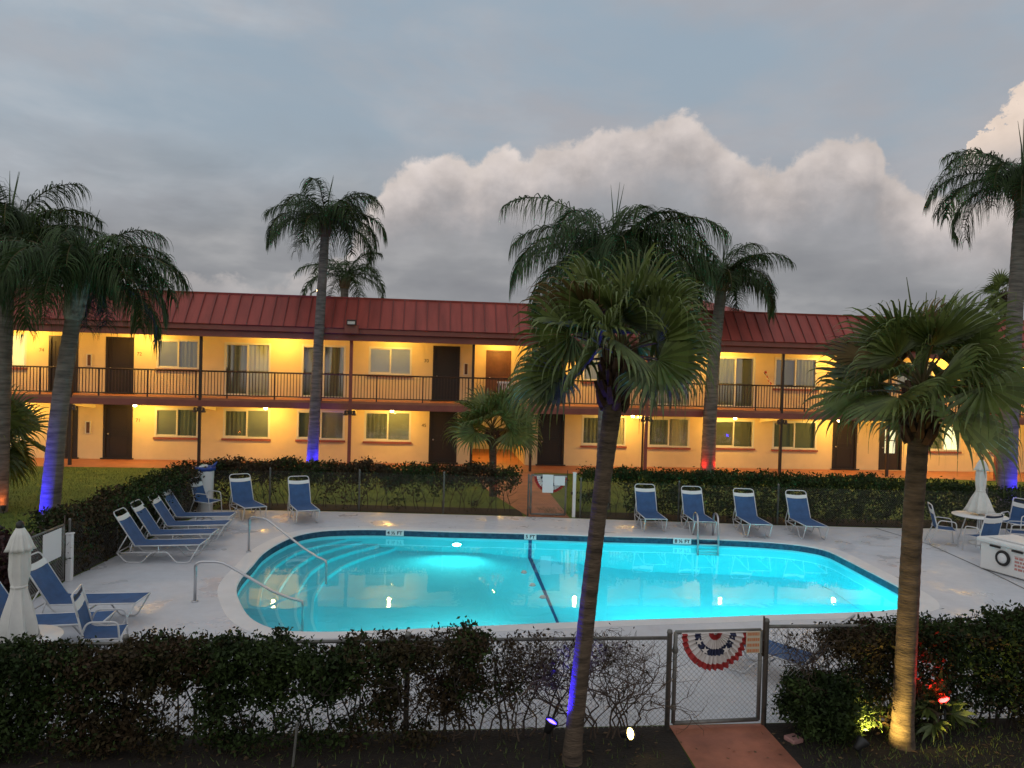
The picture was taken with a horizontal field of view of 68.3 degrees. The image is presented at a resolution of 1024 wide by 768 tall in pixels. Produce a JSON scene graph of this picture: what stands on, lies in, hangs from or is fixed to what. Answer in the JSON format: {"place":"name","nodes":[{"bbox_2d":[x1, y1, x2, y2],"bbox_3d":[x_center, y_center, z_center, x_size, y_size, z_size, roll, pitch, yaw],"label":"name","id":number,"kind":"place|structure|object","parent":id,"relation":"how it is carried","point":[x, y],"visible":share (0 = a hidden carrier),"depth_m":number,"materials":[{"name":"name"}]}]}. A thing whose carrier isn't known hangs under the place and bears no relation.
{"place":"outdoors","nodes":[
{"label":"outdoors","id":0,"kind":"place"},
{"bbox_2d":[0,502,1023,767],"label":"mulch beds","id":1,"kind":"object","parent":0,"point":[666,746],"visible":0.59,"depth_m":7.98,"materials":[{"name":"brown soil"}]},
{"bbox_2d":[0,526,42,588],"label":"bush","id":2,"kind":"object","parent":1,"relation":"on","point":[4,556],"visible":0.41,"depth_m":12.65,"materials":[{"name":"green plant"}]},
{"bbox_2d":[18,458,219,577],"bbox_3d":[-8.533,2.792,17.364,1.482,1.429,8.036,1,1,-6],"label":"hedge","id":3,"kind":"object","parent":1,"relation":"on","point":[108,499],"visible":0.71,"depth_m":15.47,"materials":[{"name":"green plant"}]},
{"bbox_2d":[0,615,591,767],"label":"hedge","id":4,"kind":"object","parent":1,"relation":"on","point":[217,665],"visible":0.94,"depth_m":7.66,"materials":[{"name":"green plant"}]},
{"bbox_2d":[0,629,672,738],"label":"chain link fence","id":5,"kind":"object","parent":1,"relation":"on","point":[668,638],"visible":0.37,"depth_m":8.34,"materials":[{"name":"silver metal"}]},
{"bbox_2d":[670,616,764,724],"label":"chain link gate","id":6,"kind":"structure","parent":5,"relation":"attached to","point":[712,720],"depth_m":8.60,"materials":[{"name":"metal"}]},
{"bbox_2d":[682,631,745,670],"bbox_3d":[2.300,3.031,8.560,0.800,0.442,0.071,1,1,-9],"label":"bunting","id":7,"kind":"object","parent":6,"relation":"attached to","point":[719,650],"visible":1,"depth_m":8.56,"materials":[{"name":"multicoloured fabric"}]},
{"bbox_2d":[746,631,760,652],"bbox_3d":[2.745,2.938,8.596,0.170,0.250,0.015,1,1,-9],"label":"gate sign","id":8,"kind":"object","parent":6,"relation":"attached to","point":[752,641],"visible":1,"depth_m":8.59,"materials":[{"name":"beige"}]},
{"bbox_2d":[205,454,522,511],"bbox_3d":[-4.326,2.740,21.448,9.268,1.590,1.299,2,1,-1],"label":"hedge","id":9,"kind":"object","parent":1,"relation":"on","point":[290,464],"visible":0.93,"depth_m":21.22,"materials":[{"name":"green plant"}]},
{"bbox_2d":[335,622,574,741],"bbox_3d":[-0.533,3.251,8.166,2.831,1.196,0.636,1,1,-6],"label":"bare shrub","id":10,"kind":"object","parent":1,"relation":"on","point":[512,669],"visible":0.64,"depth_m":8.10,"materials":[{"name":"brown plant"}]},
{"bbox_2d":[544,716,558,759],"bbox_3d":[0.399,3.681,7.785,0.149,0.484,0.142,1,1,-6],"label":"ground spotlight","id":11,"kind":"object","parent":1,"relation":"on","point":[551,723],"visible":0.97,"depth_m":7.77,"materials":[{"name":"black plastic"}]},
{"bbox_2d":[479,623,707,738],"bbox_3d":[0.921,3.313,8.307,2.568,1.233,0.631,1,1,-6],"label":"bare shrub","id":12,"kind":"object","parent":1,"relation":"on","point":[603,660],"visible":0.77,"depth_m":8.18,"materials":[{"name":"brown plant"}]},
{"bbox_2d":[502,242,723,766],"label":"fan palm","id":13,"kind":"object","parent":1,"relation":"on","point":[592,310],"visible":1,"depth_m":7.54,"materials":[{"name":"green plant"}]},
{"bbox_2d":[620,726,635,748],"bbox_3d":[1.231,3.793,8.064,0.144,0.296,0.166,1,1,-38],"label":"ground spotlight","id":14,"kind":"object","parent":1,"relation":"on","point":[628,733],"visible":0.97,"depth_m":8.04,"materials":[{"name":"black plastic"}]},
{"bbox_2d":[572,461,904,524],"bbox_3d":[6.497,3.099,21.266,9.592,1.509,1.457,2,1,1],"label":"hedge","id":15,"kind":"object","parent":1,"relation":"on","point":[840,482],"visible":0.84,"depth_m":21.04,"materials":[{"name":"green plant"}]},
{"bbox_2d":[579,477,1023,526],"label":"chain link fence","id":16,"kind":"object","parent":1,"relation":"on","point":[777,501],"visible":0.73,"depth_m":20.73,"materials":[{"name":"metal"}]},
{"bbox_2d":[752,623,864,707],"bbox_3d":[3.529,3.364,8.579,1.759,1.175,0.610,1,1,-6],"label":"bare shrub","id":17,"kind":"object","parent":1,"relation":"on","point":[810,658],"visible":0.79,"depth_m":8.54,"materials":[{"name":"brown plant"}]},
{"bbox_2d":[767,663,886,747],"bbox_3d":[3.517,3.559,8.527,1.268,0.799,1.273,1,1,-6],"label":"bush","id":18,"kind":"object","parent":1,"relation":"on","point":[821,720],"visible":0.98,"depth_m":8.27,"materials":[{"name":"green plant"}]},
{"bbox_2d":[853,735,869,758],"bbox_3d":[3.681,3.860,7.989,0.172,0.298,0.141,1,1,-6],"label":"ground spotlight","id":19,"kind":"object","parent":1,"relation":"on","point":[861,743],"visible":0.97,"depth_m":7.94,"materials":[{"name":"black plastic"}]},
{"bbox_2d":[761,618,1019,725],"bbox_3d":[7.959,3.435,9.200,10.219,1.240,0.076,1,1,-6],"label":"chain link fence","id":20,"kind":"object","parent":1,"relation":"on","point":[765,681],"visible":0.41,"depth_m":8.70,"materials":[{"name":"silver metal"}]},
{"bbox_2d":[799,277,1023,751],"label":"fan palm","id":21,"kind":"object","parent":1,"relation":"on","point":[871,357],"visible":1,"depth_m":7.96,"materials":[{"name":"green plant"}]},
{"bbox_2d":[807,602,1023,736],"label":"hedge","id":22,"kind":"object","parent":1,"relation":"on","point":[873,644],"visible":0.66,"depth_m":8.51,"materials":[{"name":"green plant"}]},
{"bbox_2d":[937,695,951,741],"bbox_3d":[4.803,3.748,8.395,0.158,0.569,0.143,1,1,-6],"label":"ground spotlight","id":23,"kind":"object","parent":1,"relation":"on","point":[947,700],"visible":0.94,"depth_m":8.38,"materials":[{"name":"black plastic"}]},
{"bbox_2d":[915,668,978,744],"bbox_3d":[4.812,3.651,8.594,0.747,0.933,0.812,1,1,-6],"label":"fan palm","id":24,"kind":"object","parent":1,"relation":"on","point":[934,729],"visible":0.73,"depth_m":8.44,"materials":[{"name":"green plant"}]},
{"bbox_2d":[902,476,1023,526],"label":"hedge","id":25,"kind":"object","parent":1,"relation":"on","point":[967,489],"visible":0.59,"depth_m":21.19,"materials":[{"name":"green plant"}]},
{"bbox_2d":[969,599,1023,728],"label":"hedge","id":26,"kind":"object","parent":1,"relation":"on","point":[996,618],"visible":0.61,"depth_m":8.60,"materials":[{"name":"green plant"}]},
{"bbox_2d":[0,466,1023,767],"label":"lawn","id":27,"kind":"structure","parent":0,"point":[32,484],"depth_m":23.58,"materials":[{"name":"green plant"}]},
{"bbox_2d":[0,384,49,494],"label":"fan palm","id":28,"kind":"object","parent":27,"relation":"on","point":[25,421],"visible":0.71,"depth_m":20.37,"materials":[{"name":"green plant"}]},
{"bbox_2d":[28,515,66,597],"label":"chain link gate","id":29,"kind":"structure","parent":27,"relation":"on","point":[62,543],"depth_m":13.17,"materials":[{"name":"metal"}]},
{"bbox_2d":[42,528,61,561],"bbox_3d":[-7.902,2.785,12.981,0.012,0.500,0.620,1,1,-6],"label":"notice board","id":30,"kind":"object","parent":29,"relation":"attached to","point":[52,540],"visible":0.83,"depth_m":12.98,"materials":[{"name":"white plastic"}]},
{"bbox_2d":[0,172,124,512],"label":"queen palm","id":31,"kind":"object","parent":27,"relation":"on","point":[20,221],"visible":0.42,"depth_m":19.36,"materials":[{"name":"green plant"}]},
{"bbox_2d":[0,207,193,529],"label":"queen palm","id":32,"kind":"object","parent":27,"relation":"on","point":[81,268],"visible":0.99,"depth_m":17.61,"materials":[{"name":"green plant"}]},
{"bbox_2d":[68,476,200,572],"bbox_3d":[-8.170,2.926,17.133,0.079,1.130,7.008,2,1,-2],"label":"chain link fence","id":33,"kind":"object","parent":27,"relation":"on","point":[69,526],"visible":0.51,"depth_m":15.47,"materials":[{"name":"metal"}]},
{"bbox_2d":[195,462,216,511],"bbox_3d":[-8.245,2.756,20.278,0.504,1.366,0.528,1,1,-43],"label":"towel bin","id":34,"kind":"object","parent":27,"relation":"on","point":[208,478],"visible":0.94,"depth_m":20.13,"materials":[{"name":"white plastic"}]},
{"bbox_2d":[261,177,386,463],"bbox_3d":[-7.226,-2.263,28.873,4.690,11.391,5.234,1,1,-6],"label":"queen palm","id":35,"kind":"object","parent":27,"relation":"on","point":[327,219],"visible":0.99,"depth_m":28.70,"materials":[{"name":"green plant"}]},
{"bbox_2d":[293,246,385,297],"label":"queen palm","id":36,"kind":"object","parent":27,"relation":"on","point":[346,270],"visible":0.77,"depth_m":43.83,"materials":[{"name":"green plant"}]},
{"bbox_2d":[213,467,529,515],"bbox_3d":[-3.919,2.957,20.861,8.799,1.180,0.214,2,1,-2],"label":"chain link fence","id":37,"kind":"object","parent":27,"relation":"on","point":[359,490],"visible":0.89,"depth_m":20.91,"materials":[{"name":"metal"}]},
{"bbox_2d":[529,470,568,515],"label":"chain link gate","id":38,"kind":"structure","parent":37,"relation":"attached to","point":[546,513],"depth_m":20.90,"materials":[{"name":"metal"}]},
{"bbox_2d":[542,475,553,492],"bbox_3d":[0.990,2.750,20.827,0.300,0.500,0.013,2,1,-1],"label":"notice board","id":39,"kind":"object","parent":38,"relation":"attached to","point":[547,484],"visible":1,"depth_m":20.82,"materials":[{"name":"white plastic"}]},
{"bbox_2d":[442,384,542,496],"bbox_3d":[-0.593,1.810,24.208,3.423,3.747,3.158,1,1,-6],"label":"fan palm","id":40,"kind":"object","parent":27,"relation":"on","point":[486,407],"visible":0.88,"depth_m":23.61,"materials":[{"name":"green plant"}]},
{"bbox_2d":[11,285,1023,479],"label":"motel building","id":41,"kind":"structure","parent":27,"relation":"on","point":[218,376],"depth_m":31.21,"materials":[{"name":"beige paint"}]},
{"bbox_2d":[12,333,27,369],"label":"window","id":42,"kind":"structure","parent":41,"relation":"in","point":[19,357],"depth_m":30.31,"materials":[{"name":"glass"}]},
{"bbox_2d":[48,335,78,392],"bbox_3d":[-18.065,-0.806,30.406,1.270,2.270,0.190,1,1,-6],"label":"door","id":43,"kind":"structure","parent":41,"relation":"in","point":[54,344],"depth_m":30.40,"materials":[{"name":"brown wood"}]},
{"bbox_2d":[65,406,78,458],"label":"door","id":44,"kind":"structure","parent":41,"relation":"in","point":[75,412],"depth_m":30.51,"materials":[{"name":"brown wood"}]},
{"bbox_2d":[100,404,133,459],"bbox_3d":[-16.005,1.932,30.664,1.280,2.240,0.190,1,1,-6],"label":"door","id":45,"kind":"structure","parent":41,"relation":"in","point":[117,419],"depth_m":30.69,"materials":[{"name":"brown wood"}]},
{"bbox_2d":[105,337,133,393],"bbox_3d":[-15.907,-0.761,30.623,1.230,2.290,0.190,1,1,-6],"label":"door","id":46,"kind":"structure","parent":41,"relation":"in","point":[119,354],"depth_m":30.66,"materials":[{"name":"brown wood"}]},
{"bbox_2d":[153,407,197,439],"bbox_3d":[-13.720,1.617,30.918,1.800,1.295,0.201,1,1,-6],"label":"window","id":47,"kind":"structure","parent":41,"relation":"in","point":[172,423],"depth_m":30.95,"materials":[{"name":"white glass"}]},
{"bbox_2d":[155,339,198,369],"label":"window","id":48,"kind":"structure","parent":41,"relation":"in","point":[180,354],"depth_m":30.91,"materials":[{"name":"white glass"}]},
{"bbox_2d":[221,408,270,440],"bbox_3d":[-10.954,1.677,31.196,1.960,1.315,0.201,1,1,-6],"label":"window","id":49,"kind":"structure","parent":41,"relation":"in","point":[249,424],"depth_m":31.24,"materials":[{"name":"white glass"}]},
{"bbox_2d":[224,342,270,395],"bbox_3d":[-10.915,-0.595,31.180,1.860,2.210,0.156,1,1,-6],"label":"sliding door","id":50,"kind":"structure","parent":41,"relation":"in","point":[256,357],"depth_m":31.21,"materials":[{"name":"white glass"}]},
{"bbox_2d":[295,410,344,441],"bbox_3d":[-7.973,1.728,31.533,2.040,1.365,0.275,1,1,-6],"label":"window","id":51,"kind":"structure","parent":41,"relation":"in","point":[332,423],"depth_m":31.58,"materials":[{"name":"white glass"}]},
{"bbox_2d":[301,344,345,397],"bbox_3d":[-7.855,-0.512,31.525,1.800,2.320,0.230,1,1,-6],"label":"sliding door","id":52,"kind":"structure","parent":41,"relation":"in","point":[334,356],"depth_m":31.57,"materials":[{"name":"white glass"}]},
{"bbox_2d":[363,411,411,443],"bbox_3d":[-5.230,1.818,31.772,2.030,1.365,0.201,1,1,-6],"label":"window","id":53,"kind":"structure","parent":41,"relation":"in","point":[394,427],"depth_m":31.82,"materials":[{"name":"white glass"}]},
{"bbox_2d":[368,346,412,377],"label":"window","id":54,"kind":"structure","parent":41,"relation":"in","point":[382,360],"depth_m":31.77,"materials":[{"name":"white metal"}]},
{"bbox_2d":[427,411,457,463],"bbox_3d":[-2.924,2.245,31.980,1.320,2.280,0.190,1,1,-6],"label":"door","id":55,"kind":"structure","parent":41,"relation":"in","point":[439,450],"depth_m":32.01,"materials":[{"name":"brown wood"}]},
{"bbox_2d":[430,346,459,399],"bbox_3d":[-2.787,-0.442,31.944,1.270,2.320,0.190,1,1,-6],"label":"door","id":56,"kind":"structure","parent":41,"relation":"in","point":[446,359],"depth_m":31.98,"materials":[{"name":"brown wood"}]},
{"bbox_2d":[485,350,510,395],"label":"door","id":57,"kind":"structure","parent":41,"relation":"in","point":[498,362],"depth_m":33.07,"materials":[{"name":"brown wood"}]},
{"bbox_2d":[535,414,564,465],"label":"door","id":58,"kind":"structure","parent":41,"relation":"in","point":[551,451],"depth_m":32.48,"materials":[{"name":"brown wood"}]},
{"bbox_2d":[580,415,626,447],"bbox_3d":[3.970,2.058,32.698,2.030,1.395,0.201,1,1,-6],"label":"window","id":59,"kind":"structure","parent":41,"relation":"in","point":[589,423],"depth_m":32.71,"materials":[{"name":"grey glass"}]},
{"bbox_2d":[647,417,690,449],"bbox_3d":[6.844,2.151,32.988,1.950,1.395,0.201,1,1,-6],"label":"window","id":60,"kind":"structure","parent":41,"relation":"in","point":[675,431],"depth_m":33.04,"materials":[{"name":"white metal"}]},
{"bbox_2d":[716,419,754,449],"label":"window","id":61,"kind":"structure","parent":41,"relation":"in","point":[740,430],"depth_m":33.42,"materials":[{"name":"white glass"}]},
{"bbox_2d":[717,356,755,406],"bbox_3d":[9.815,-0.082,33.303,1.790,2.360,0.230,1,1,-6],"label":"sliding door","id":62,"kind":"structure","parent":41,"relation":"in","point":[733,369],"depth_m":33.31,"materials":[{"name":"white glass"}]},
{"bbox_2d":[771,421,817,451],"bbox_3d":[12.545,2.291,33.599,2.140,1.405,0.275,1,1,-6],"label":"window","id":63,"kind":"structure","parent":41,"relation":"in","point":[800,441],"depth_m":33.71,"materials":[{"name":"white glass"}]},
{"bbox_2d":[773,357,817,390],"bbox_3d":[12.580,-0.459,33.551,2.060,1.505,0.275,1,1,-6],"label":"window","id":64,"kind":"structure","parent":41,"relation":"in","point":[802,377],"depth_m":33.62,"materials":[{"name":"white glass"}]},
{"bbox_2d":[830,420,857,469],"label":"door","id":65,"kind":"structure","parent":41,"relation":"in","point":[844,457],"depth_m":33.81,"materials":[{"name":"brown wood"}]},
{"bbox_2d":[878,423,901,469],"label":"door","id":66,"kind":"structure","parent":41,"relation":"in","point":[895,460],"depth_m":34.05,"materials":[{"name":"brown wood"}]},
{"bbox_2d":[928,425,961,453],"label":"window","id":67,"kind":"structure","parent":41,"relation":"in","point":[950,448],"depth_m":34.33,"materials":[{"name":"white glass"}]},
{"bbox_2d":[498,184,731,509],"bbox_3d":[2.966,-1.096,22.630,7.044,9.808,6.323,1,1,-6],"label":"queen palm","id":68,"kind":"object","parent":27,"relation":"on","point":[594,245],"visible":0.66,"depth_m":21.49,"materials":[{"name":"green plant"}]},
{"bbox_2d":[675,242,796,472],"bbox_3d":[8.408,-1.173,30.846,5.540,9.995,5.050,1,1,-6],"label":"queen palm","id":69,"kind":"object","parent":27,"relation":"on","point":[737,275],"visible":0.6,"depth_m":30.52,"materials":[{"name":"green plant"}]},
{"bbox_2d":[922,119,1023,513],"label":"queen palm","id":70,"kind":"object","parent":27,"relation":"on","point":[1009,183],"visible":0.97,"depth_m":23.49,"materials":[{"name":"green plant"}]},
{"bbox_2d":[977,268,1008,317],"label":"fan palm","id":71,"kind":"object","parent":27,"relation":"on","point":[999,280],"visible":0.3,"depth_m":53.57,"materials":[{"name":"green plant"}]},
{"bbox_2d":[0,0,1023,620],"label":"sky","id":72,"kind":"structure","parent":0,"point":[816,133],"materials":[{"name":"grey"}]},
{"bbox_2d":[12,510,1023,737],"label":"pool deck","id":73,"kind":"structure","parent":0,"point":[953,586],"depth_m":13.64,"materials":[{"name":"white paint"}]},
{"bbox_2d":[0,520,40,707],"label":"closed umbrella","id":74,"kind":"object","parent":73,"relation":"on","point":[18,615],"visible":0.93,"depth_m":8.73,"materials":[{"name":"white fabric"}]},
{"bbox_2d":[3,624,63,642],"bbox_3d":[-5.779,3.325,8.832,0.920,0.733,0.920,1,1,-6],"label":"patio table","id":75,"kind":"object","parent":73,"relation":"on","point":[52,632],"visible":0.1,"depth_m":9.02,"materials":[{"name":"white plastic"}]},
{"bbox_2d":[0,582,116,634],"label":"sun lounger","id":76,"kind":"object","parent":73,"relation":"on","point":[63,619],"visible":0.27,"depth_m":10.65,"materials":[{"name":"blue fabric"}]},
{"bbox_2d":[64,532,74,580],"bbox_3d":[-8.005,3.117,13.630,0.162,0.870,0.124,1,1,-6],"label":"gate post","id":77,"kind":"object","parent":73,"relation":"on","point":[69,553],"visible":0.98,"depth_m":13.59,"materials":[{"name":"white metal"}]},
{"bbox_2d":[30,552,150,626],"bbox_3d":[-6.484,3.115,11.507,1.700,1.016,0.568,1,1,-4],"label":"sun lounger","id":78,"kind":"object","parent":73,"relation":"on","point":[48,584],"visible":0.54,"depth_m":11.53,"materials":[{"name":"blue fabric"}]},
{"bbox_2d":[71,584,128,641],"bbox_3d":[-5.449,3.183,9.984,0.664,0.998,0.565,1,1,-18],"label":"patio chair","id":79,"kind":"object","parent":73,"relation":"on","point":[90,630],"visible":0.9,"depth_m":10.00,"materials":[{"name":"blue"}]},
{"bbox_2d":[113,507,208,562],"bbox_3d":[-7.079,3.039,15.242,1.700,1.016,0.568,1,1,-5],"label":"sun lounger","id":80,"kind":"object","parent":73,"relation":"on","point":[132,531],"visible":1,"depth_m":15.23,"materials":[{"name":"blue fabric"}]},
{"bbox_2d":[130,499,218,550],"bbox_3d":[-7.237,3.019,16.218,1.700,1.016,0.568,1,1,-6],"label":"sun lounger","id":81,"kind":"object","parent":73,"relation":"on","point":[148,522],"visible":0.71,"depth_m":16.25,"materials":[{"name":"blue fabric"}]},
{"bbox_2d":[148,493,231,540],"bbox_3d":[-7.309,3.002,17.143,1.700,1.016,0.568,1,1,-7],"label":"sun lounger","id":82,"kind":"object","parent":73,"relation":"on","point":[164,513],"visible":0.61,"depth_m":17.16,"materials":[{"name":"blue fabric"}]},
{"bbox_2d":[162,489,236,531],"bbox_3d":[-7.552,2.979,18.162,1.700,1.016,0.568,1,1,-4],"label":"sun lounger","id":83,"kind":"object","parent":73,"relation":"on","point":[177,510],"visible":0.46,"depth_m":18.22,"materials":[{"name":"blue fabric"}]},
{"bbox_2d":[189,476,221,511],"bbox_3d":[-8.040,2.956,19.812,0.664,0.998,0.565,2,1,12],"label":"patio chair","id":84,"kind":"object","parent":73,"relation":"on","point":[202,494],"visible":0.87,"depth_m":19.87,"materials":[{"name":"blue"}]},
{"bbox_2d":[191,560,303,616],"bbox_3d":[-4.420,3.788,12.621,1.887,1.654,0.109,2,1,1],"label":"pool handrail","id":85,"kind":"object","parent":73,"relation":"on","point":[194,600],"visible":0.93,"depth_m":12.61,"materials":[{"name":"silver metal"}]},
{"bbox_2d":[229,473,266,520],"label":"sun lounger","id":86,"kind":"object","parent":73,"relation":"on","point":[242,493],"visible":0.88,"depth_m":20.27,"materials":[{"name":"blue fabric"}]},
{"bbox_2d":[246,516,327,572],"bbox_3d":[-4.700,3.691,15.727,2.079,1.733,0.110,2,1,22],"label":"pool handrail","id":87,"kind":"object","parent":73,"relation":"on","point":[291,538],"visible":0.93,"depth_m":15.74,"materials":[{"name":"silver metal"}]},
{"bbox_2d":[287,476,319,523],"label":"sun lounger","id":88,"kind":"object","parent":73,"relation":"on","point":[299,498],"visible":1,"depth_m":20.14,"materials":[{"name":"blue fabric"}]},
{"bbox_2d":[15,503,1021,767],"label":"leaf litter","id":89,"kind":"object","parent":73,"relation":"on","point":[609,743],"visible":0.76,"depth_m":7.98,"materials":[{"name":"brown plant"}]},
{"bbox_2d":[237,530,897,636],"bbox_3d":[1.163,5.135,15.520,12.807,2.672,7.348,1,1,-6],"label":"pool basin","id":90,"kind":"object","parent":73,"relation":"in","point":[880,582],"visible":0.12,"depth_m":18.63,"materials":[{"name":"paint"}]},
{"bbox_2d":[217,526,939,637],"bbox_3d":[1.200,3.785,15.498,13.447,0.029,7.988,1,1,-6],"label":"pool coping","id":91,"kind":"object","parent":73,"relation":"on","point":[233,609],"visible":0.84,"depth_m":13.17,"materials":[{"name":"white concrete"}]},
{"bbox_2d":[634,484,667,531],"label":"sun lounger","id":92,"kind":"object","parent":73,"relation":"on","point":[646,505],"visible":1,"depth_m":20.38,"materials":[{"name":"blue fabric"}]},
{"bbox_2d":[680,486,716,533],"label":"sun lounger","id":93,"kind":"object","parent":73,"relation":"on","point":[691,504],"visible":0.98,"depth_m":20.21,"materials":[{"name":"blue fabric"}]},
{"bbox_2d":[692,512,718,547],"bbox_3d":[4.817,4.010,18.798,0.546,1.614,0.594,2,1,0],"label":"pool ladder","id":94,"kind":"object","parent":73,"relation":"attached to","point":[698,544],"visible":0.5,"depth_m":18.59,"materials":[{"name":"silver metal"}]},
{"bbox_2d":[732,488,772,537],"bbox_3d":[6.194,3.330,19.530,0.568,1.016,1.700,2,1,1],"label":"sun lounger","id":95,"kind":"object","parent":73,"relation":"on","point":[745,509],"visible":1,"depth_m":20.03,"materials":[{"name":"blue fabric"}]},
{"bbox_2d":[728,614,855,675],"bbox_3d":[3.615,3.411,10.084,1.700,1.016,0.568,2,1,44],"label":"sun lounger","id":96,"kind":"object","parent":73,"relation":"on","point":[777,650],"visible":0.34,"depth_m":10.05,"materials":[{"name":"blue fabric"}]},
{"bbox_2d":[785,490,828,539],"bbox_3d":[7.570,3.368,19.469,0.568,1.016,1.700,2,1,2],"label":"sun lounger","id":97,"kind":"object","parent":73,"relation":"on","point":[798,510],"visible":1,"depth_m":19.97,"materials":[{"name":"blue fabric"}]},
{"bbox_2d":[924,502,958,546],"bbox_3d":[10.691,3.480,18.786,0.664,0.998,0.565,2,1,19],"label":"patio chair","id":98,"kind":"object","parent":73,"relation":"on","point":[935,524],"visible":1,"depth_m":18.76,"materials":[{"name":"blue"}]},
{"bbox_2d":[963,457,995,545],"bbox_3d":[11.693,2.901,18.869,0.722,2.200,0.689,1,1,-30],"label":"closed umbrella","id":99,"kind":"object","parent":73,"relation":"on","point":[979,502],"visible":0.88,"depth_m":18.77,"materials":[{"name":"white fabric"}]},
{"bbox_2d":[951,511,1008,546],"bbox_3d":[11.680,3.638,18.879,1.240,0.734,1.240,1,1,-6],"label":"patio table","id":100,"kind":"object","parent":73,"relation":"on","point":[970,515],"visible":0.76,"depth_m":18.79,"materials":[{"name":"white plastic"}]},
{"bbox_2d":[962,513,1003,549],"bbox_3d":[11.165,3.507,17.871,0.565,0.998,0.664,1,1,-16],"label":"patio chair","id":101,"kind":"object","parent":73,"relation":"on","point":[991,527],"visible":0.82,"depth_m":17.66,"materials":[{"name":"blue"}]},
{"bbox_2d":[977,534,1023,579],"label":"storage chest","id":102,"kind":"object","parent":73,"relation":"on","point":[1003,554],"visible":1,"depth_m":15.87,"materials":[{"name":"white plastic"}]},
{"bbox_2d":[1000,497,1023,535],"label":"patio chair","id":103,"kind":"object","parent":73,"relation":"on","point":[1016,513],"visible":0.81,"depth_m":20.09,"materials":[{"name":"blue fabric"}]},
{"bbox_2d":[476,473,568,517],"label":"garden path","id":104,"kind":"structure","parent":0,"point":[535,494],"depth_m":23.75,"materials":[{"name":"concrete"}]},
{"bbox_2d":[32,449,1023,481],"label":"walkway","id":105,"kind":"structure","parent":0,"point":[504,461],"depth_m":32.03,"materials":[{"name":"concrete"}]},
{"bbox_2d":[237,537,897,631],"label":"pool water","id":106,"kind":"structure","parent":0,"point":[376,583],"depth_m":14.96,"materials":[{"name":"blue liquid"}]},
{"bbox_2d":[670,724,801,767],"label":"entry path","id":107,"kind":"structure","parent":0,"point":[713,743],"depth_m":8.14,"materials":[{"name":"concrete"}]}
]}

